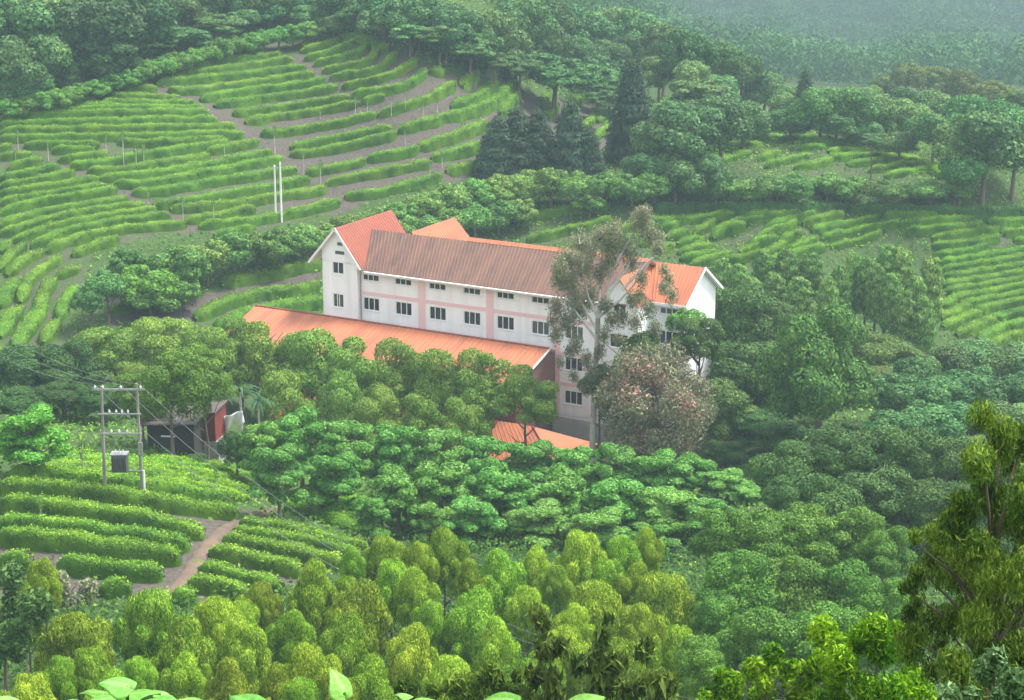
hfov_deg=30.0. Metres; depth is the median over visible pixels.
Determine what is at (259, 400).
palm
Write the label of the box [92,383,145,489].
pole structure
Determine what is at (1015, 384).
tree
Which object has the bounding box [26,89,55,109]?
shrub
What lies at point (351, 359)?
tree
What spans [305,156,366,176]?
tea hedge
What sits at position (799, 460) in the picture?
tree
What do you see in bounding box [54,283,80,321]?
tea hedge
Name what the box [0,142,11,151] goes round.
tea hedge
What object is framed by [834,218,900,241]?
tea hedge
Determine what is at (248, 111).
tea hedge
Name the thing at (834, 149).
tea hedge
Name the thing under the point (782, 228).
tea hedge
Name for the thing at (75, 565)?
tea hedge
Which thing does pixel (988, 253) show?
tea hedge
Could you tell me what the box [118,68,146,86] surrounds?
shrub
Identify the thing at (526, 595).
tree
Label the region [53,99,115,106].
tea hedge
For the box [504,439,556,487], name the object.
tree
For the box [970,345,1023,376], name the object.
tree
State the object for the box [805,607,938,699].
shrub
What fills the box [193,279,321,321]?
tea hedge
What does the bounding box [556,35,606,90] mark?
tree
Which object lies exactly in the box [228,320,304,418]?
tree
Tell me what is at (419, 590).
tree
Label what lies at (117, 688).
broad leaved plant
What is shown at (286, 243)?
shrub
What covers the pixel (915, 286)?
tree
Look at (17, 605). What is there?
tree
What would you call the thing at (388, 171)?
tea hedge
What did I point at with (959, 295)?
tea hedge
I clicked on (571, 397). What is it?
window
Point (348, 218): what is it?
shrub
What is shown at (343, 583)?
tree
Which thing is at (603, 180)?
shrub
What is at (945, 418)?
tree
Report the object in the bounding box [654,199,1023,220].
boundary hedge
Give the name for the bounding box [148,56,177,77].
shrub
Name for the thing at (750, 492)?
tree
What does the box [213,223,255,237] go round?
tea hedge
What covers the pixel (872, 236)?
tea hedge
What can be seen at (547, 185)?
shrub
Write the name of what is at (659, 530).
tree
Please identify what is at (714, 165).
tree
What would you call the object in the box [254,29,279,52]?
shrub
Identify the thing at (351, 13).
tree
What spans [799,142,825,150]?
tea hedge
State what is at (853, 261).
tree
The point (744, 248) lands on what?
tea hedge
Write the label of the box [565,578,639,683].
tree
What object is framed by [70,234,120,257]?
tea hedge
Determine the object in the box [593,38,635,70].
tree
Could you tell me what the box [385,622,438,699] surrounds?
tree
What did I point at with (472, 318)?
window
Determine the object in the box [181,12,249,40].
tree
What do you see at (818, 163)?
tea hedge
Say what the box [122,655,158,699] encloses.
tree
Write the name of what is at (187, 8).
tree
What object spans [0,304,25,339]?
tea hedge
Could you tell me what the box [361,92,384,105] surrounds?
tea hedge
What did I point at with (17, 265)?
tea hedge
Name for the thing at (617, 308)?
window
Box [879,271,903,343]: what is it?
tree
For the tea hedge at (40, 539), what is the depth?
140.27 m
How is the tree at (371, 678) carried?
on the ground
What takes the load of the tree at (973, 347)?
on the ground
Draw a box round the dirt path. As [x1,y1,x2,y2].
[167,506,275,609]
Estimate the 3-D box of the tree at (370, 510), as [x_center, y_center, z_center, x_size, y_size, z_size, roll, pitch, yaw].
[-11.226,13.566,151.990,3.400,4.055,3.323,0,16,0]
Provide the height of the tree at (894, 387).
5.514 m
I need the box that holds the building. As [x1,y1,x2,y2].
[307,210,722,443]
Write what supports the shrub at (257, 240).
on the ground
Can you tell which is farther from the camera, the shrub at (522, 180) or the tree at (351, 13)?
the tree at (351, 13)
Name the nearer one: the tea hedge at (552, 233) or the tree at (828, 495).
the tree at (828, 495)
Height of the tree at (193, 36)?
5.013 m
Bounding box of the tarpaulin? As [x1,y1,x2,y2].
[224,411,244,430]
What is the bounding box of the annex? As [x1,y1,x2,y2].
[227,305,555,430]
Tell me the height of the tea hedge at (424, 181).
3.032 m
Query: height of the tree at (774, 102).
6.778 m
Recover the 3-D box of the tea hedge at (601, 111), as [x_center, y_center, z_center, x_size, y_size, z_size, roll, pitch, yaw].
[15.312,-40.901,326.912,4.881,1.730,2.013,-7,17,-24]
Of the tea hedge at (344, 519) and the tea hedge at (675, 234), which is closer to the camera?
the tea hedge at (344, 519)
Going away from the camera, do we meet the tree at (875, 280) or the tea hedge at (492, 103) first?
the tree at (875, 280)
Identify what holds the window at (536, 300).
in the building
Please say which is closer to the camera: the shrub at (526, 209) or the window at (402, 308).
the window at (402, 308)
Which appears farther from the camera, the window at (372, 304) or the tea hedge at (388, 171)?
the tea hedge at (388, 171)
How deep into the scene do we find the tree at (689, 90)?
282.45 m
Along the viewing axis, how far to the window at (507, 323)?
210.26 m
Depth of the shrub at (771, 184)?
263.70 m
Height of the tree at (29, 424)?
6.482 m
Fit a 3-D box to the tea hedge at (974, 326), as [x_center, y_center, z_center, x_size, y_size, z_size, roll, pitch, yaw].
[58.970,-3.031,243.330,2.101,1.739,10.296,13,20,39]
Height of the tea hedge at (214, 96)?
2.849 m
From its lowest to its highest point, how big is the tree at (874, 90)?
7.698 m
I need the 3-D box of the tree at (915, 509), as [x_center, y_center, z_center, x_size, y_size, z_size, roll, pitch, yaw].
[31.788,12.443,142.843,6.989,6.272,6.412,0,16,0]
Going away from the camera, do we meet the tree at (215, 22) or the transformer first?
the transformer
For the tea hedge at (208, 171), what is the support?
on the ground
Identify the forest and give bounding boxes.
[491,0,1023,107]
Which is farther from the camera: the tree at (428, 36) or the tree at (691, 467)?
the tree at (428, 36)
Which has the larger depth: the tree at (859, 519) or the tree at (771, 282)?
the tree at (771, 282)
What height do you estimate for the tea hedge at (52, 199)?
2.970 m
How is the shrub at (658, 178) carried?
on the ground
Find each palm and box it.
[231,384,266,430]
[237,390,279,431]
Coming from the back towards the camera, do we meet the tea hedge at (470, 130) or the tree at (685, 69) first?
the tree at (685, 69)
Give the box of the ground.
[0,0,1023,699]
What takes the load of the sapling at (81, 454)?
on the ground
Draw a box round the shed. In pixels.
[135,403,203,455]
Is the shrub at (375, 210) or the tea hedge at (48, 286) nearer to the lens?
the tea hedge at (48, 286)
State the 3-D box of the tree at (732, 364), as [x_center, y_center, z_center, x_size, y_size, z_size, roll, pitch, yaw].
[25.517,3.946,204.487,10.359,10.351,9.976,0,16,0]
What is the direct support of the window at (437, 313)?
in the building
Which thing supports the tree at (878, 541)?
on the ground
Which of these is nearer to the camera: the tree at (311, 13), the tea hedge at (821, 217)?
the tea hedge at (821, 217)
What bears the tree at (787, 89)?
on the ground
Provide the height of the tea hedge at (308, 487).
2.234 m
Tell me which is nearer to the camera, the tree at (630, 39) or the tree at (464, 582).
the tree at (464, 582)
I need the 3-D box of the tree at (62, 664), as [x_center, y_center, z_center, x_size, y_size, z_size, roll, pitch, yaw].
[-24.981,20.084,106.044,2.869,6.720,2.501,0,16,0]
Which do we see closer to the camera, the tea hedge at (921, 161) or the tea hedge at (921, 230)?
the tea hedge at (921, 230)
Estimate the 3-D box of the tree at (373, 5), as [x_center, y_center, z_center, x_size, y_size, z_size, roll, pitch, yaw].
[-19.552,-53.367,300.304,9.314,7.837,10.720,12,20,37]
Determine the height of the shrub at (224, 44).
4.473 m
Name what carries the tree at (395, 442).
on the ground
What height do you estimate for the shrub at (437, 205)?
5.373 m
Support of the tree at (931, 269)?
on the ground
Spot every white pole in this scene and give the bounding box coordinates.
[271,165,277,212]
[277,162,282,222]
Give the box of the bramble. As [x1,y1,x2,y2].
[0,496,1023,699]
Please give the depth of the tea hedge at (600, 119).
314.09 m
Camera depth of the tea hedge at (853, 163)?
282.69 m
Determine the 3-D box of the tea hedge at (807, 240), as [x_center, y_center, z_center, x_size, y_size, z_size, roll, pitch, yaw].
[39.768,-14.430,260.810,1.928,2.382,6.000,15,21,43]
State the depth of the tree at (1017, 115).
267.45 m
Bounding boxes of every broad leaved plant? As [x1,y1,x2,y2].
[0,696,75,699]
[79,677,201,699]
[229,669,432,699]
[483,692,604,699]
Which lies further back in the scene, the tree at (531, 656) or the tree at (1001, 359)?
the tree at (1001, 359)
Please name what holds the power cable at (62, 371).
attached to the pole structure
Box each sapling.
[38,501,42,512]
[77,443,86,467]
[120,130,124,163]
[132,144,137,162]
[141,144,144,159]
[189,467,195,479]
[213,470,218,487]
[272,125,276,154]
[301,151,304,173]
[318,159,321,184]
[519,599,571,699]
[569,608,629,699]
[618,632,681,699]
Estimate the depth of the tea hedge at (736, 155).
282.85 m
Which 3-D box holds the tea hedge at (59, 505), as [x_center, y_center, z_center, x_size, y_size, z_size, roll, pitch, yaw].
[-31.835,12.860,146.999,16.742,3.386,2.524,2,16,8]
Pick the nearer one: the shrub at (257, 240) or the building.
the building
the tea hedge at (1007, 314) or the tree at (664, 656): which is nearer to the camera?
the tree at (664, 656)
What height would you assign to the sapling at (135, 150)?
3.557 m
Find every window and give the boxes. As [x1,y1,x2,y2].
[332,262,343,274]
[333,293,343,308]
[362,274,378,282]
[364,297,379,312]
[394,278,411,286]
[395,301,411,316]
[429,283,445,291]
[429,306,446,321]
[462,287,479,295]
[463,311,480,326]
[496,292,514,300]
[496,315,514,331]
[531,296,549,305]
[531,320,548,335]
[564,325,582,341]
[564,390,582,406]
[565,357,582,372]
[610,333,627,348]
[613,305,625,318]
[659,307,678,315]
[660,330,676,344]
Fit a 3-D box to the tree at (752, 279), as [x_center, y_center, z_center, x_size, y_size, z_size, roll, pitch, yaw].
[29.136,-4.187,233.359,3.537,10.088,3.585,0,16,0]
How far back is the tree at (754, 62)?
343.70 m
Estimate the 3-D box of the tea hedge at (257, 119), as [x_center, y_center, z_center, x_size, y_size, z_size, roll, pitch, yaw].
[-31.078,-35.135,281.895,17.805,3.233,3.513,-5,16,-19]
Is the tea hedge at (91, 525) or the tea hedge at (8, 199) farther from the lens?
the tea hedge at (8, 199)
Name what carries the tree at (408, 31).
on the ground
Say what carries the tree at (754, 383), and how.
on the ground
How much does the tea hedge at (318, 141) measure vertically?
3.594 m
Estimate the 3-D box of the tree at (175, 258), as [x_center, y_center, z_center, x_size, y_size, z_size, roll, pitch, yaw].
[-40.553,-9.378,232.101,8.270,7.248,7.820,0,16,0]
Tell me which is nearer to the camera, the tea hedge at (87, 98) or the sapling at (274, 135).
the sapling at (274, 135)
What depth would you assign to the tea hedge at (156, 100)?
276.05 m
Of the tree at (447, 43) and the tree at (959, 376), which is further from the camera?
the tree at (447, 43)
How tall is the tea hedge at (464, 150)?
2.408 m
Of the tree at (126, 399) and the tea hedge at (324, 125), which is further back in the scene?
the tea hedge at (324, 125)
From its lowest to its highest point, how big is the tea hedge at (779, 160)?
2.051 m
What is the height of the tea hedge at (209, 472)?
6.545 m
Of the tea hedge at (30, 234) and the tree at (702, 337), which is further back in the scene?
the tea hedge at (30, 234)
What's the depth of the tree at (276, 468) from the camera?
154.52 m
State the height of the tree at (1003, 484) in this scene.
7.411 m
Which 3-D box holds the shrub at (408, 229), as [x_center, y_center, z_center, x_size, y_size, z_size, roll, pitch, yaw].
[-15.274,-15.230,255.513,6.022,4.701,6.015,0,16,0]
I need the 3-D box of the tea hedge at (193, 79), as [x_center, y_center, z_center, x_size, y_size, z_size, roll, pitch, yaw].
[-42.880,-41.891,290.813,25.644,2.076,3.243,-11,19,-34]
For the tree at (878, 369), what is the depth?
208.29 m
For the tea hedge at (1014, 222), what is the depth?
264.64 m
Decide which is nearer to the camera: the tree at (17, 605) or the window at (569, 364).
the tree at (17, 605)
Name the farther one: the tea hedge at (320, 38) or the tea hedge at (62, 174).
the tea hedge at (320, 38)
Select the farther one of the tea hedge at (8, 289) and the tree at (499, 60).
the tree at (499, 60)
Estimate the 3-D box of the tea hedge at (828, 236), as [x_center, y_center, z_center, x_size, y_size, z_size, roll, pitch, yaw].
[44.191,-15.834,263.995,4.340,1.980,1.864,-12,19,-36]
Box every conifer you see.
[473,111,518,179]
[498,100,541,174]
[516,101,559,173]
[549,94,591,187]
[573,122,605,175]
[602,53,654,162]
[792,66,815,133]
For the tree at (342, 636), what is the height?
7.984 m
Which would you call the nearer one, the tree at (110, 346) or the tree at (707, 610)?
the tree at (707, 610)
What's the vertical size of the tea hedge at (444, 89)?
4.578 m
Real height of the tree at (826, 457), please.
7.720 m
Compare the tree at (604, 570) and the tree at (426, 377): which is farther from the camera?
the tree at (426, 377)
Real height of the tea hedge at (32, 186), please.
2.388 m
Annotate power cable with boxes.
[0,344,119,384]
[0,356,94,384]
[1,332,139,384]
[95,385,695,699]
[121,385,684,688]
[143,387,778,699]
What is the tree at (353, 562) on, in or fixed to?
on the ground
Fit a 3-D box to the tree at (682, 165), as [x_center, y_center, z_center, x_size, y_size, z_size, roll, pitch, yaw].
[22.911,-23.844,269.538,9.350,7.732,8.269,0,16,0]
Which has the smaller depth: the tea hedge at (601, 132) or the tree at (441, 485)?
the tree at (441, 485)
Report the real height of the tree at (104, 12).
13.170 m
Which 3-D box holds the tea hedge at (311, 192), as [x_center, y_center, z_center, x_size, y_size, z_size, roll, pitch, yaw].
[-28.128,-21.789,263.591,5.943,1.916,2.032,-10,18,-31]
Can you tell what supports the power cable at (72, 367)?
attached to the pole structure
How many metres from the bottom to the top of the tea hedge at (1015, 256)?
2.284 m
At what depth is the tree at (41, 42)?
272.32 m
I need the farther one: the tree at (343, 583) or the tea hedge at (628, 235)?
the tea hedge at (628, 235)
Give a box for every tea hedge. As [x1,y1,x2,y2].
[0,106,209,121]
[0,113,217,128]
[0,121,235,134]
[0,128,244,143]
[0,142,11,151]
[0,150,31,161]
[0,161,60,181]
[0,167,75,189]
[0,174,98,196]
[0,181,105,206]
[0,185,118,216]
[0,193,129,228]
[0,200,144,237]
[0,239,12,254]
[0,240,28,272]
[0,276,22,308]
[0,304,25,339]
[0,475,239,520]
[0,492,205,540]
[0,510,190,553]
[0,523,182,566]
[0,547,33,572]
[4,247,45,277]
[6,462,237,507]
[7,155,43,170]
[9,301,48,347]
[12,204,157,243]
[16,254,62,304]
[19,457,253,486]
[23,138,99,150]
[29,460,249,493]
[30,210,171,249]
[32,276,57,306]
[37,101,205,110]
[38,318,62,345]
[42,450,252,477]
[44,219,186,254]
[51,143,94,154]
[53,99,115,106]
[53,264,81,279]
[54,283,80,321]
[56,550,164,583]
[57,148,108,164]
[69,137,228,170]
[69,446,96,453]
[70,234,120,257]
[75,96,95,101]
[87,151,211,175]
[97,574,132,598]
[98,147,273,182]
[101,96,196,104]
[109,91,180,99]
[110,298,184,315]
[113,154,284,189]
[117,133,225,148]
[122,83,157,92]
[131,165,297,198]
[150,453,242,469]
[152,174,307,210]
[153,471,250,502]
[155,63,305,86]
[167,69,313,95]
[169,184,324,213]
[169,583,198,607]
[170,54,292,76]
[184,204,256,224]
[187,571,250,600]
[192,50,281,67]
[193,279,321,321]
[197,558,283,594]
[198,197,341,230]
[199,75,326,102]
[205,137,259,155]
[208,541,303,578]
[212,293,323,328]
[213,82,337,108]
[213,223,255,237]
[220,257,321,289]
[220,529,342,571]
[232,93,349,117]
[232,524,361,555]
[238,47,263,54]
[239,514,368,550]
[244,99,360,125]
[260,109,376,138]
[283,500,359,531]
[289,123,391,150]
[289,130,396,158]
[294,198,335,208]
[295,174,310,186]
[296,184,328,199]
[296,484,373,510]
[299,35,340,53]
[301,34,327,47]
[304,38,355,61]
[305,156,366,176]
[314,42,369,66]
[322,46,380,73]
[325,158,432,186]
[329,52,398,81]
[339,31,390,53]
[341,57,419,90]
[344,171,442,201]
[351,67,427,98]
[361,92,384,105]
[366,144,419,163]
[377,80,457,117]
[385,513,420,533]
[396,78,517,134]
[417,118,488,152]
[430,66,445,77]
[430,139,480,162]
[436,172,441,183]
[445,158,480,176]
[450,80,498,108]
[458,70,480,91]
[497,89,520,118]
[502,532,544,548]
[519,202,609,226]
[526,214,613,242]
[536,92,551,109]
[545,100,559,120]
[561,93,575,116]
[562,232,638,249]
[575,93,585,105]
[579,113,597,133]
[589,107,611,114]
[591,120,610,140]
[596,112,611,123]
[615,219,655,232]
[640,236,665,248]
[650,209,735,227]
[659,218,680,232]
[660,240,675,254]
[666,227,690,241]
[676,233,702,247]
[677,241,713,255]
[679,247,720,263]
[689,249,731,266]
[693,217,717,235]
[693,238,706,241]
[707,139,763,154]
[710,219,745,241]
[722,241,786,265]
[723,147,754,163]
[729,214,764,226]
[739,132,864,146]
[739,241,760,253]
[744,208,800,221]
[745,234,776,247]
[755,149,782,161]
[758,217,798,235]
[763,209,816,228]
[764,151,811,168]
[766,240,785,251]
[773,242,827,264]
[778,228,802,246]
[788,233,817,248]
[793,156,834,169]
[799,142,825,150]
[802,209,844,228]
[810,219,842,235]
[820,227,844,242]
[826,145,874,153]
[828,229,882,250]
[829,150,883,161]
[829,214,881,230]
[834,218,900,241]
[846,155,897,167]
[867,159,916,173]
[880,149,946,180]
[883,164,928,178]
[884,209,938,220]
[899,214,972,229]
[905,219,983,236]
[931,223,1000,240]
[932,233,1001,250]
[934,242,987,258]
[939,245,1023,265]
[940,301,971,320]
[941,251,1023,273]
[941,296,958,309]
[941,308,983,330]
[942,260,1023,279]
[943,266,1023,287]
[944,273,1023,294]
[947,280,1023,302]
[954,314,997,338]
[959,288,1023,307]
[973,295,1023,314]
[976,320,1010,338]
[986,328,1023,346]
[987,215,1023,228]
[990,306,1023,322]
[1000,225,1023,238]
[1006,316,1023,329]
[1013,236,1023,244]
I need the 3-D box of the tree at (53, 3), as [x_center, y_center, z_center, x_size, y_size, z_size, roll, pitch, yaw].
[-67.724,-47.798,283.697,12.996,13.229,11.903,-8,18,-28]
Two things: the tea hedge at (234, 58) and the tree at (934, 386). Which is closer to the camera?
the tree at (934, 386)
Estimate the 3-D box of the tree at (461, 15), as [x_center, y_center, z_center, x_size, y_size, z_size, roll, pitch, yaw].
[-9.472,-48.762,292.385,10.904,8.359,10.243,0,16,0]
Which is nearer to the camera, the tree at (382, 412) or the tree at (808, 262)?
the tree at (382, 412)
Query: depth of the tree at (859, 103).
287.25 m
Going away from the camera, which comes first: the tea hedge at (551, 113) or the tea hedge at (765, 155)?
the tea hedge at (765, 155)
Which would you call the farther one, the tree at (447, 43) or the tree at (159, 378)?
the tree at (447, 43)
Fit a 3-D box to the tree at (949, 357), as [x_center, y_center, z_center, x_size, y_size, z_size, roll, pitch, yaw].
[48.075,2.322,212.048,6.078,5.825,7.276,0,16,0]
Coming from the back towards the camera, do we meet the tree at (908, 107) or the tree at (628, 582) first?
the tree at (908, 107)
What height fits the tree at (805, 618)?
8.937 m
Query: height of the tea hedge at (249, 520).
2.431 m
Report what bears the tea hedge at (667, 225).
on the ground
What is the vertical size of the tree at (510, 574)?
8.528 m
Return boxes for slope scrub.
[1,524,1023,699]
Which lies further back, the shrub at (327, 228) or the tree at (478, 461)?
the shrub at (327, 228)
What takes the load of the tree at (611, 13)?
on the ground
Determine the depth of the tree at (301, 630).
111.96 m
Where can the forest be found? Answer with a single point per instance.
(788, 37)
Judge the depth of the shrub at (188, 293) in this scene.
228.82 m
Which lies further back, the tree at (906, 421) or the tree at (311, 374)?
the tree at (311, 374)
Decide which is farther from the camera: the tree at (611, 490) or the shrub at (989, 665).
the tree at (611, 490)
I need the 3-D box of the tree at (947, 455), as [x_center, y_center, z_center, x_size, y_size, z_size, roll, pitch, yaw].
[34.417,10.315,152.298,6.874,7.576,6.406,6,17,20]
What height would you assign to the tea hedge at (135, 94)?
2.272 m
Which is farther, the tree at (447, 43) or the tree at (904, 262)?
the tree at (447, 43)
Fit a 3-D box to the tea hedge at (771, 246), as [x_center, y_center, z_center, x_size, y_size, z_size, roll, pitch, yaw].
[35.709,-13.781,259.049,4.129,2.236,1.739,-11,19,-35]
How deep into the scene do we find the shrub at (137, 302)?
224.84 m
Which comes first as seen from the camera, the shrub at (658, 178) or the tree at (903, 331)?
the tree at (903, 331)
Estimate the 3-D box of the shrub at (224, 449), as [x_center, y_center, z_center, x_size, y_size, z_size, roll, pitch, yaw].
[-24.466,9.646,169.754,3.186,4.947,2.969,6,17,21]
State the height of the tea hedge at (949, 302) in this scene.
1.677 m
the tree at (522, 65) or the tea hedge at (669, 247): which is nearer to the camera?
the tea hedge at (669, 247)
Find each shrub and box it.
[0,97,23,119]
[7,95,37,116]
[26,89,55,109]
[44,88,76,106]
[50,569,99,610]
[60,58,90,96]
[61,83,91,100]
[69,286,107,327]
[83,79,111,99]
[97,71,125,93]
[105,247,148,274]
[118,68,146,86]
[119,286,180,319]
[131,59,161,82]
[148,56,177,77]
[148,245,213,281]
[157,276,202,308]
[162,51,193,71]
[179,47,206,67]
[183,239,231,286]
[185,452,207,462]
[195,43,223,63]
[209,231,254,272]
[212,37,235,57]
[216,431,247,475]
[226,35,249,54]
[239,231,282,269]
[240,32,263,53]
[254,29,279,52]
[254,226,301,264]
[265,25,294,50]
[278,24,304,48]
[287,222,323,259]
[295,21,322,39]
[315,223,336,248]
[329,213,368,226]
[359,205,395,219]
[385,201,422,224]
[393,656,531,699]
[398,220,418,233]
[402,192,447,218]
[409,214,441,228]
[421,183,475,210]
[435,208,470,230]
[450,177,495,205]
[458,202,497,237]
[482,173,520,202]
[482,199,518,232]
[500,198,539,226]
[506,169,544,200]
[529,167,569,208]
[557,170,597,198]
[569,192,606,216]
[580,171,626,199]
[606,173,657,206]
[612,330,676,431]
[634,169,677,204]
[692,175,738,202]
[695,641,824,699]
[725,178,758,202]
[752,174,787,200]
[774,173,818,201]
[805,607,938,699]
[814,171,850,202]
[831,176,867,202]
[859,179,896,203]
[882,182,921,203]
[908,178,950,205]
[936,643,1023,699]
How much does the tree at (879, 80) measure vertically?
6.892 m
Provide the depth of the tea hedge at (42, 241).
245.25 m
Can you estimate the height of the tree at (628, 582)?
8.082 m
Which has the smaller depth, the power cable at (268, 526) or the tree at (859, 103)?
the power cable at (268, 526)
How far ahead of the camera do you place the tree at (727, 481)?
171.51 m
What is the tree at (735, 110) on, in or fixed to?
on the ground
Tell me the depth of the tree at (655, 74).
315.09 m
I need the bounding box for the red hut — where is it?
[189,398,228,461]
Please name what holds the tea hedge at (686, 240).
on the ground
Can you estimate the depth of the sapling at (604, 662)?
47.56 m
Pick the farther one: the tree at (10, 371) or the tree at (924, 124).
the tree at (924, 124)
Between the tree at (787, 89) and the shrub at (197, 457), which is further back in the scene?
the tree at (787, 89)
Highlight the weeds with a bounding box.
[14,67,601,597]
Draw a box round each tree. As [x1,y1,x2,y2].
[0,0,74,85]
[0,35,48,97]
[0,69,55,107]
[0,343,56,392]
[0,385,57,416]
[0,402,72,465]
[0,558,58,692]
[0,671,57,699]
[3,582,45,674]
[17,32,73,89]
[18,380,94,418]
[20,0,92,68]
[24,556,62,635]
[29,338,104,395]
[32,608,115,688]
[38,654,85,699]
[45,0,154,77]
[58,645,120,699]
[67,36,143,78]
[73,326,153,375]
[76,382,126,421]
[80,428,100,431]
[83,268,126,322]
[84,668,134,699]
[89,0,179,42]
[99,33,169,66]
[111,363,147,391]
[111,586,176,687]
[112,372,167,446]
[119,263,181,312]
[122,316,197,372]
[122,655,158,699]
[133,36,177,59]
[133,346,211,454]
[149,612,224,698]
[157,650,209,699]
[158,0,211,25]
[160,25,212,51]
[173,341,236,459]
[180,325,246,385]
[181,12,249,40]
[191,594,245,665]
[196,0,243,13]
[203,655,254,699]
[217,316,262,405]
[217,616,271,693]
[221,6,261,34]
[226,0,270,26]
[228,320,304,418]
[233,599,260,675]
[234,420,280,471]
[234,579,283,640]
[245,0,305,24]
[248,1,290,28]
[248,442,312,518]
[251,369,314,440]
[253,661,297,699]
[265,608,317,676]
[268,326,341,446]
[271,0,321,23]
[271,405,334,486]
[278,674,327,699]
[279,641,341,691]
[285,556,338,648]
[291,2,336,23]
[307,369,364,446]
[307,450,363,511]
[316,14,355,36]
[317,0,358,12]
[317,335,384,440]
[318,610,374,698]
[319,674,359,699]
[321,420,376,480]
[324,578,393,671]
[327,575,362,610]
[333,4,372,31]
[340,545,366,582]
[348,384,402,467]
[349,653,399,699]
[350,498,391,542]
[355,0,394,34]
[355,8,393,42]
[358,336,435,423]
[362,533,404,642]
[366,423,427,491]
[367,463,429,535]
[373,557,407,663]
[381,0,442,44]
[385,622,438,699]
[388,21,426,56]
[390,12,431,52]
[393,565,441,668]
[400,393,446,449]
[402,540,440,587]
[403,348,477,437]
[409,501,450,543]
[409,599,456,668]
[410,428,471,502]
[413,459,474,533]
[414,24,461,67]
[417,653,470,699]
[418,3,485,57]
[423,18,469,65]
[423,526,469,616]
[435,396,492,457]
[440,494,508,548]
[443,347,513,431]
[444,584,507,675]
[447,35,496,72]
[452,557,486,612]
[453,28,504,71]
[457,435,509,499]
[465,465,532,536]
[466,8,525,72]
[472,614,521,691]
[473,52,513,91]
[480,548,527,632]
[487,0,559,39]
[495,364,559,444]
[496,54,546,99]
[497,30,537,79]
[502,657,545,699]
[503,584,549,657]
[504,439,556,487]
[504,497,575,546]
[517,466,596,528]
[519,544,551,637]
[521,52,598,116]
[522,0,579,39]
[527,650,566,696]
[531,25,575,82]
[536,564,574,615]
[547,624,590,698]
[548,445,605,498]
[551,602,595,654]
[554,528,608,607]
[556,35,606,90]
[565,506,632,551]
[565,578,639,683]
[569,4,618,46]
[576,363,617,460]
[580,477,648,536]
[582,442,650,493]
[582,559,619,620]
[584,63,621,107]
[584,635,651,699]
[585,85,618,113]
[588,6,644,39]
[592,332,719,468]
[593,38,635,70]
[606,535,645,636]
[611,33,656,73]
[612,6,664,92]
[613,561,654,667]
[619,152,671,196]
[620,602,666,670]
[623,569,701,670]
[624,485,696,539]
[627,448,685,487]
[627,522,681,561]
[628,117,690,158]
[634,525,665,572]
[638,23,689,98]
[639,55,675,105]
[642,153,705,202]
[647,624,710,699]
[651,100,733,196]
[657,26,721,74]
[661,452,717,499]
[664,307,706,442]
[668,59,710,91]
[668,79,733,104]
[669,317,725,455]
[673,634,724,698]
[680,497,735,535]
[681,150,734,200]
[683,95,754,157]
[684,377,762,457]
[686,508,762,625]
[689,595,741,649]
[694,74,741,101]
[695,39,746,78]
[695,549,784,670]
[702,467,750,501]
[703,439,748,467]
[705,340,787,412]
[708,606,806,686]
[709,257,732,318]
[712,54,769,99]
[713,282,780,411]
[726,263,749,342]
[727,100,772,148]
[728,299,820,356]
[729,482,765,506]
[729,507,799,627]
[730,409,808,451]
[738,276,762,310]
[739,554,835,690]
[741,70,784,112]
[742,358,835,422]
[745,438,836,501]
[751,248,776,291]
[751,302,877,445]
[757,112,783,140]
[757,475,809,523]
[762,271,786,315]
[765,93,793,131]
[769,106,810,141]
[772,85,799,105]
[773,248,800,292]
[776,502,851,574]
[780,97,818,132]
[782,275,814,321]
[782,470,874,529]
[783,600,861,699]
[788,86,850,135]
[799,252,824,310]
[803,557,884,622]
[804,419,866,440]
[807,426,888,495]
[811,114,860,141]
[812,505,886,597]
[814,275,839,329]
[826,86,879,139]
[829,264,851,318]
[830,461,920,537]
[838,365,902,402]
[841,119,884,145]
[844,251,862,314]
[846,330,927,371]
[849,623,912,682]
[851,576,909,680]
[854,257,875,342]
[854,424,943,500]
[855,85,891,112]
[856,525,917,588]
[860,133,884,180]
[861,95,904,130]
[862,409,932,447]
[863,263,887,330]
[869,73,898,93]
[869,373,938,412]
[870,401,924,425]
[874,129,920,159]
[876,243,898,332]
[878,97,935,153]
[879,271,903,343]
[887,87,929,130]
[888,290,915,349]
[889,247,916,306]
[891,62,927,94]
[892,354,943,382]
[892,397,1023,699]
[895,474,984,552]
[900,403,967,443]
[901,431,977,497]
[902,111,952,162]
[903,375,965,406]
[905,275,927,345]
[909,297,937,356]
[914,65,950,95]
[914,88,955,120]
[920,257,944,326]
[926,344,975,381]
[929,401,992,447]
[931,122,991,176]
[931,486,1012,551]
[935,109,1023,203]
[936,368,999,404]
[938,154,988,205]
[939,68,982,101]
[941,93,990,126]
[953,337,1007,377]
[954,451,1022,486]
[960,400,1023,440]
[965,80,1016,102]
[965,373,1023,409]
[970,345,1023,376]
[971,97,1022,156]
[974,466,1023,552]
[989,90,1023,106]
[991,109,1023,201]
[991,370,1023,402]
[999,341,1023,376]
[1002,402,1023,435]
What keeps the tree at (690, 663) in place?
on the ground
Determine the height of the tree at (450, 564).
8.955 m
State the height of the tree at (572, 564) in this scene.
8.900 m
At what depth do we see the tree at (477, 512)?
151.26 m
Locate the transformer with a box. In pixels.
[110,449,128,472]
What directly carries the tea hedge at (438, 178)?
on the ground
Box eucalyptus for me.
[545,201,679,461]
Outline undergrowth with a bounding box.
[0,0,1023,699]
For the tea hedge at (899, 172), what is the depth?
276.93 m
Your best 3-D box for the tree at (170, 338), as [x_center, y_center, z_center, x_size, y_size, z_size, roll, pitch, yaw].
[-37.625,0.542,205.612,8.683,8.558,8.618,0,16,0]
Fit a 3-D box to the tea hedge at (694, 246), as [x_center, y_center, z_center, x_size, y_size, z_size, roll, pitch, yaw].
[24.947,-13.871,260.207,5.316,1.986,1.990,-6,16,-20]

